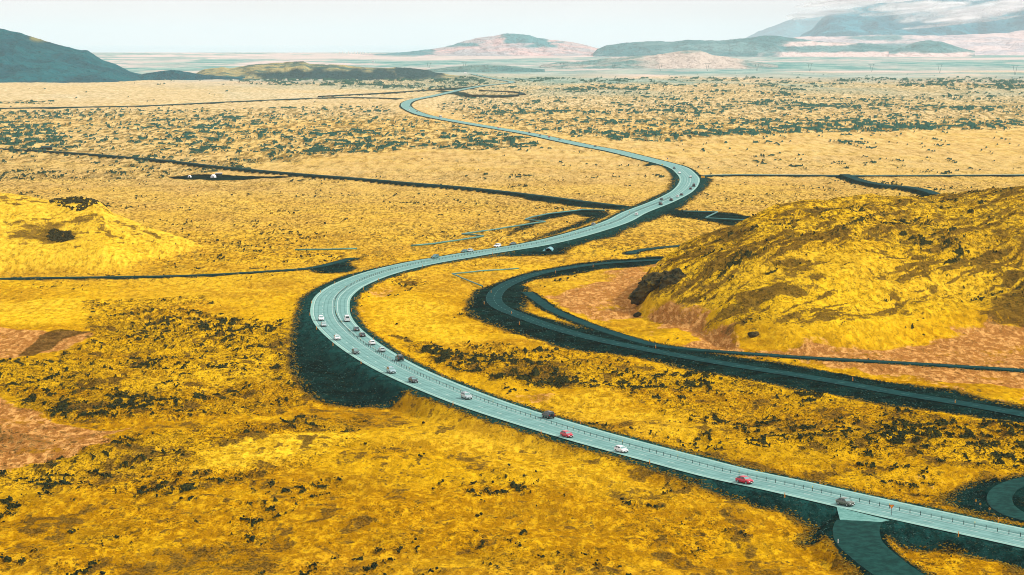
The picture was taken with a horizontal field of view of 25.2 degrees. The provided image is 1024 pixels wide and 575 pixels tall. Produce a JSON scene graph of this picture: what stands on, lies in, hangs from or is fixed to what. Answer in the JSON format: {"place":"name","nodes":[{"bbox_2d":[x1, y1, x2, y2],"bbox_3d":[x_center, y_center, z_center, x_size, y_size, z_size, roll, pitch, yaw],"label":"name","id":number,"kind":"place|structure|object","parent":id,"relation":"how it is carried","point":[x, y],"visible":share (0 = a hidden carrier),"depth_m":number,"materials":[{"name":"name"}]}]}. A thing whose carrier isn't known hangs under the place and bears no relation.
{"place":"outdoors","nodes":[
{"label":"outdoors","id":0,"kind":"place"},
{"bbox_2d":[0,29,141,82],"bbox_3d":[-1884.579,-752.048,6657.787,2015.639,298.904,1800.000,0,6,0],"label":"mountain","id":1,"kind":"structure","parent":0,"point":[26,58],"depth_m":6259.32,"materials":[{"name":"stone"}]},
{"bbox_2d":[0,258,354,278],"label":"gravel track","id":2,"kind":"structure","parent":0,"point":[339,261],"depth_m":1004.64,"materials":[{"name":"gravel"}]},
{"bbox_2d":[137,70,253,79],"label":"hills","id":3,"kind":"structure","parent":0,"point":[171,75],"depth_m":6391.31,"materials":[{"name":"grey stone"}]},
{"bbox_2d":[0,97,403,108],"bbox_3d":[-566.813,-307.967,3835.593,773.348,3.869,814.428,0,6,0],"label":"gravel track","id":4,"kind":"structure","parent":0,"point":[194,103],"depth_m":3808.97,"materials":[{"name":"grey gravel"}]},
{"bbox_2d":[0,148,625,205],"bbox_3d":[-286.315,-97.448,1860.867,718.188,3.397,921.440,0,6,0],"label":"gravel track","id":5,"kind":"structure","parent":0,"point":[425,184],"depth_m":1713.90,"materials":[{"name":"gravel"}]},
{"bbox_2d":[196,61,459,79],"bbox_3d":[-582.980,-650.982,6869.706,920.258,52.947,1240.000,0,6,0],"label":"hills","id":6,"kind":"structure","parent":0,"point":[295,69],"depth_m":6622.88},
{"bbox_2d":[62,45,605,52],"bbox_3d":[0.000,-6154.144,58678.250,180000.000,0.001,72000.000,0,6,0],"label":"sea","id":7,"kind":"structure","parent":0,"point":[245,48],"depth_m":42633.36,"materials":[{"name":"liquid"}]},
{"bbox_2d":[318,87,459,96],"bbox_3d":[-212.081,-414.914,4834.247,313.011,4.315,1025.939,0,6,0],"label":"gravel track","id":8,"kind":"structure","parent":0,"point":[384,92],"depth_m":4557.51,"materials":[{"name":"grey gravel"}]},
{"bbox_2d":[0,0,911,44],"label":"sky","id":9,"kind":"structure","parent":0,"point":[60,22],"materials":[{"name":"white"}]},
{"bbox_2d":[363,33,598,55],"bbox_3d":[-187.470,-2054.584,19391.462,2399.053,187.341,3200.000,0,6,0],"label":"mountain","id":10,"kind":"structure","parent":0,"point":[507,44],"depth_m":18680.46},
{"bbox_2d":[426,65,544,71],"bbox_3d":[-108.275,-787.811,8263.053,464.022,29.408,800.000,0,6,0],"label":"hills","id":11,"kind":"structure","parent":0,"point":[486,68],"depth_m":8139.97,"materials":[{"name":"grey stone"}]},
{"bbox_2d":[474,90,523,96],"bbox_3d":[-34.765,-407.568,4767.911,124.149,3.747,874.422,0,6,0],"label":"gravel track","id":12,"kind":"structure","parent":0,"point":[521,93],"depth_m":4510.81,"materials":[{"name":"grey gravel"}]},
{"bbox_2d":[0,52,1023,574],"bbox_3d":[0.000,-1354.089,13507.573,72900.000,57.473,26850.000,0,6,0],"label":"ground","id":13,"kind":"structure","parent":0,"point":[872,286],"depth_m":836.69,"materials":[{"name":"yellow plant"}]},
{"bbox_2d":[41,146,51,149],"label":"hut","id":14,"kind":"object","parent":13,"relation":"on","point":[47,147],"visible":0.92,"depth_m":2174.09,"materials":[{"name":"grey metal"}]},
{"bbox_2d":[46,196,106,241],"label":"scrub","id":15,"kind":"object","parent":13,"relation":"on","point":[55,234],"visible":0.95,"depth_m":1144.73,"materials":[{"name":"plant"}]},
{"bbox_2d":[295,248,356,250],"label":"pipeline","id":16,"kind":"object","parent":13,"relation":"on","point":[329,249],"visible":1,"depth_m":1122.56,"materials":[{"name":"teal"}]},
{"bbox_2d":[452,268,518,287],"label":"pipeline","id":17,"kind":"object","parent":13,"relation":"on","point":[479,271],"visible":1,"depth_m":1009.28,"materials":[{"name":"teal"}]},
{"bbox_2d":[411,209,604,245],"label":"pipeline","id":18,"kind":"object","parent":13,"relation":"on","point":[497,229],"visible":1,"depth_m":1254.39,"materials":[{"name":"teal"}]},
{"bbox_2d":[0,130,1023,574],"bbox_3d":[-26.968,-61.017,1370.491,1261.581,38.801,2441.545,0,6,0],"label":"lava rocks","id":19,"kind":"object","parent":13,"relation":"on","point":[62,482],"visible":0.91,"depth_m":645.86,"materials":[{"name":"black stone"}]},
{"bbox_2d":[31,178,1023,574],"bbox_3d":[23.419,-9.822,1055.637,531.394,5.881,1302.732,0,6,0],"label":"moss tufts","id":20,"kind":"object","parent":13,"relation":"on","point":[811,528],"visible":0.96,"depth_m":618.98,"materials":[{"name":"yellow plant"}]},
{"bbox_2d":[128,178,1023,574],"bbox_3d":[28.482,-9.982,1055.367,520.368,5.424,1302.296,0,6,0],"label":"gravel stones","id":21,"kind":"object","parent":13,"relation":"on","point":[694,370],"visible":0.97,"depth_m":677.86,"materials":[{"name":"grey stone"}]},
{"bbox_2d":[633,312,641,316],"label":"boulder","id":22,"kind":"object","parent":13,"relation":"on","point":[637,314],"visible":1,"depth_m":861.17,"materials":[{"name":"black stone"}]},
{"bbox_2d":[628,267,686,303],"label":"rock outcrop","id":23,"kind":"object","parent":13,"relation":"on","point":[649,283],"visible":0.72,"depth_m":871.43,"materials":[{"name":"black stone"}]},
{"bbox_2d":[683,210,743,220],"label":"pipeline","id":24,"kind":"object","parent":13,"relation":"on","point":[707,217],"visible":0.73,"depth_m":1324.40,"materials":[{"name":"black metal"}]},
{"bbox_2d":[747,331,758,337],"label":"boulder","id":25,"kind":"object","parent":13,"relation":"on","point":[753,334],"visible":1,"depth_m":769.77,"materials":[{"name":"grey stone"}]},
{"bbox_2d":[627,245,679,253],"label":"gravel track","id":26,"kind":"structure","parent":0,"point":[636,251],"depth_m":1122.65,"materials":[{"name":"grey gravel"}]},
{"bbox_2d":[541,50,777,68],"bbox_3d":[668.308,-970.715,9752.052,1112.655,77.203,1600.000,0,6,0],"label":"hills","id":27,"kind":"structure","parent":0,"point":[693,59],"depth_m":9414.21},
{"bbox_2d":[314,74,1023,547],"bbox_3d":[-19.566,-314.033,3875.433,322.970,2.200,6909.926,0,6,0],"label":"road","id":28,"kind":"structure","parent":0,"point":[331,330],"depth_m":639.47,"materials":[{"name":"grey asphalt"}]},
{"bbox_2d":[334,335,340,339],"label":"car","id":29,"kind":"object","parent":28,"relation":"on","point":[336,337],"visible":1,"depth_m":775.37,"materials":[{"name":"white paint"}]},
{"bbox_2d":[344,315,349,321],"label":"van","id":30,"kind":"object","parent":28,"relation":"on","point":[346,317],"visible":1,"depth_m":825.62,"materials":[{"name":"white paint"}]},
{"bbox_2d":[352,348,358,353],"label":"car","id":31,"kind":"object","parent":28,"relation":"on","point":[354,350],"visible":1,"depth_m":740.96,"materials":[{"name":"teal paint"}]},
{"bbox_2d":[368,340,374,344],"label":"car","id":32,"kind":"object","parent":28,"relation":"on","point":[371,342],"visible":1,"depth_m":762.33,"materials":[{"name":"white paint"}]},
{"bbox_2d":[378,347,385,351],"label":"car","id":33,"kind":"object","parent":28,"relation":"on","point":[381,349],"visible":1,"depth_m":745.12,"materials":[{"name":"silver metal"}]},
{"bbox_2d":[386,366,395,373],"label":"car","id":34,"kind":"object","parent":28,"relation":"on","point":[390,369],"visible":1,"depth_m":697.86,"materials":[{"name":"white metal"}]},
{"bbox_2d":[395,354,403,360],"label":"off road car","id":35,"kind":"object","parent":28,"relation":"on","point":[399,357],"visible":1,"depth_m":723.72,"materials":[{"name":"teal paint"}]},
{"bbox_2d":[408,376,417,382],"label":"car","id":36,"kind":"object","parent":28,"relation":"on","point":[412,379],"visible":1,"depth_m":678.38,"materials":[{"name":"silver metal"}]},
{"bbox_2d":[461,391,471,399],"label":"car","id":37,"kind":"object","parent":28,"relation":"on","point":[465,395],"visible":1,"depth_m":647.25,"materials":[{"name":"silver metal"}]},
{"bbox_2d":[542,411,554,418],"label":"off road car","id":38,"kind":"object","parent":28,"relation":"on","point":[549,414],"visible":1,"depth_m":613.06,"materials":[{"name":"black paint"}]},
{"bbox_2d":[560,430,572,437],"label":"car","id":39,"kind":"object","parent":28,"relation":"on","point":[567,433],"visible":1,"depth_m":584.77,"materials":[{"name":"red paint"}]},
{"bbox_2d":[614,445,627,452],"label":"car","id":40,"kind":"object","parent":28,"relation":"on","point":[620,448],"visible":1,"depth_m":563.09,"materials":[{"name":"white paint"}]},
{"bbox_2d":[310,82,1023,547],"bbox_3d":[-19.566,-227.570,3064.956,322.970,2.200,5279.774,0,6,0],"label":"road shoulder","id":41,"kind":"object","parent":28,"relation":"on","point":[600,430],"visible":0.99,"depth_m":632.38},
{"bbox_2d":[313,147,1023,546],"bbox_3d":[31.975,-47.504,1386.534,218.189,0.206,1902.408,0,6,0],"label":"road markings","id":42,"kind":"object","parent":28,"relation":"on","point":[615,435],"visible":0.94,"depth_m":609.70,"materials":[{"name":"grey paint"}]},
{"bbox_2d":[335,196,1023,536],"bbox_3d":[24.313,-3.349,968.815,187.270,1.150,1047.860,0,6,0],"label":"cable barrier","id":43,"kind":"object","parent":28,"relation":"on","point":[345,287],"visible":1,"depth_m":602.83,"materials":[{"name":"grey metal"}]},
{"bbox_2d":[735,475,753,483],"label":"car","id":44,"kind":"object","parent":28,"relation":"on","point":[744,479],"visible":1,"depth_m":523.19,"materials":[{"name":"red paint"}]},
{"bbox_2d":[836,497,854,506],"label":"car","id":45,"kind":"object","parent":28,"relation":"on","point":[846,501],"visible":1,"depth_m":498.09,"materials":[{"name":"grey metal"}]},
{"bbox_2d":[593,35,902,56],"bbox_3d":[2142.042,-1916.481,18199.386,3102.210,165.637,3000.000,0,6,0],"label":"hills","id":46,"kind":"structure","parent":0,"point":[769,46],"depth_m":17541.65,"materials":[{"name":"grey stone"}]},
{"bbox_2d":[486,259,1023,416],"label":"road","id":47,"kind":"structure","parent":0,"point":[491,298],"depth_m":751.50,"materials":[{"name":"grey asphalt"}]},
{"bbox_2d":[486,262,1020,413],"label":"road markings","id":48,"kind":"object","parent":47,"relation":"on","point":[617,343],"visible":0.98,"depth_m":835.14,"materials":[{"name":"paint"}]},
{"bbox_2d":[521,292,1023,371],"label":"gravel track","id":49,"kind":"structure","parent":0,"point":[538,300],"depth_m":761.31,"materials":[{"name":"gravel"}]},
{"bbox_2d":[746,16,823,37],"bbox_3d":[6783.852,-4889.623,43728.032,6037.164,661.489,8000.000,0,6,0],"label":"mountain","id":50,"kind":"structure","parent":0,"point":[792,28],"depth_m":42745.89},
{"bbox_2d":[699,174,1023,176],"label":"gravel track","id":51,"kind":"structure","parent":0,"point":[865,175],"depth_m":1744.03,"materials":[{"name":"grey gravel"}]},
{"bbox_2d":[837,507,888,521],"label":"pavement","id":52,"kind":"structure","parent":0,"point":[845,514],"depth_m":487.11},
{"bbox_2d":[832,520,923,574],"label":"gravel track","id":53,"kind":"structure","parent":0,"point":[863,545],"depth_m":456.73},
{"bbox_2d":[838,174,940,194],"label":"gravel track","id":54,"kind":"structure","parent":0,"point":[855,178],"depth_m":1613.87,"materials":[{"name":"grey gravel"}]},
{"bbox_2d":[789,0,1023,28],"bbox_3d":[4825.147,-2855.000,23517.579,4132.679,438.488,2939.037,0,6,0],"label":"cloud","id":55,"kind":"structure","parent":0,"point":[998,8],"depth_m":22865.40,"materials":[{"name":"white"}]},
{"bbox_2d":[794,30,1023,54],"bbox_3d":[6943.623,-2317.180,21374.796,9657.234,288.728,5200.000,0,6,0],"label":"hills","id":56,"kind":"structure","parent":0,"point":[1011,43],"depth_m":20666.35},
{"bbox_2d":[800,0,1023,36],"bbox_3d":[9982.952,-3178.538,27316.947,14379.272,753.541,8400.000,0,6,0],"label":"mountain","id":57,"kind":"structure","parent":0,"point":[855,23],"depth_m":25517.32,"materials":[{"name":"grey stone"}]},
{"bbox_2d":[889,40,974,56],"bbox_3d":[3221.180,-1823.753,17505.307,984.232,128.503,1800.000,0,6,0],"label":"hills","id":58,"kind":"structure","parent":0,"point":[928,48],"depth_m":17107.93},
{"bbox_2d":[986,477,1023,520],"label":"gravel track","id":59,"kind":"structure","parent":0,"point":[999,497],"depth_m":512.43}
]}

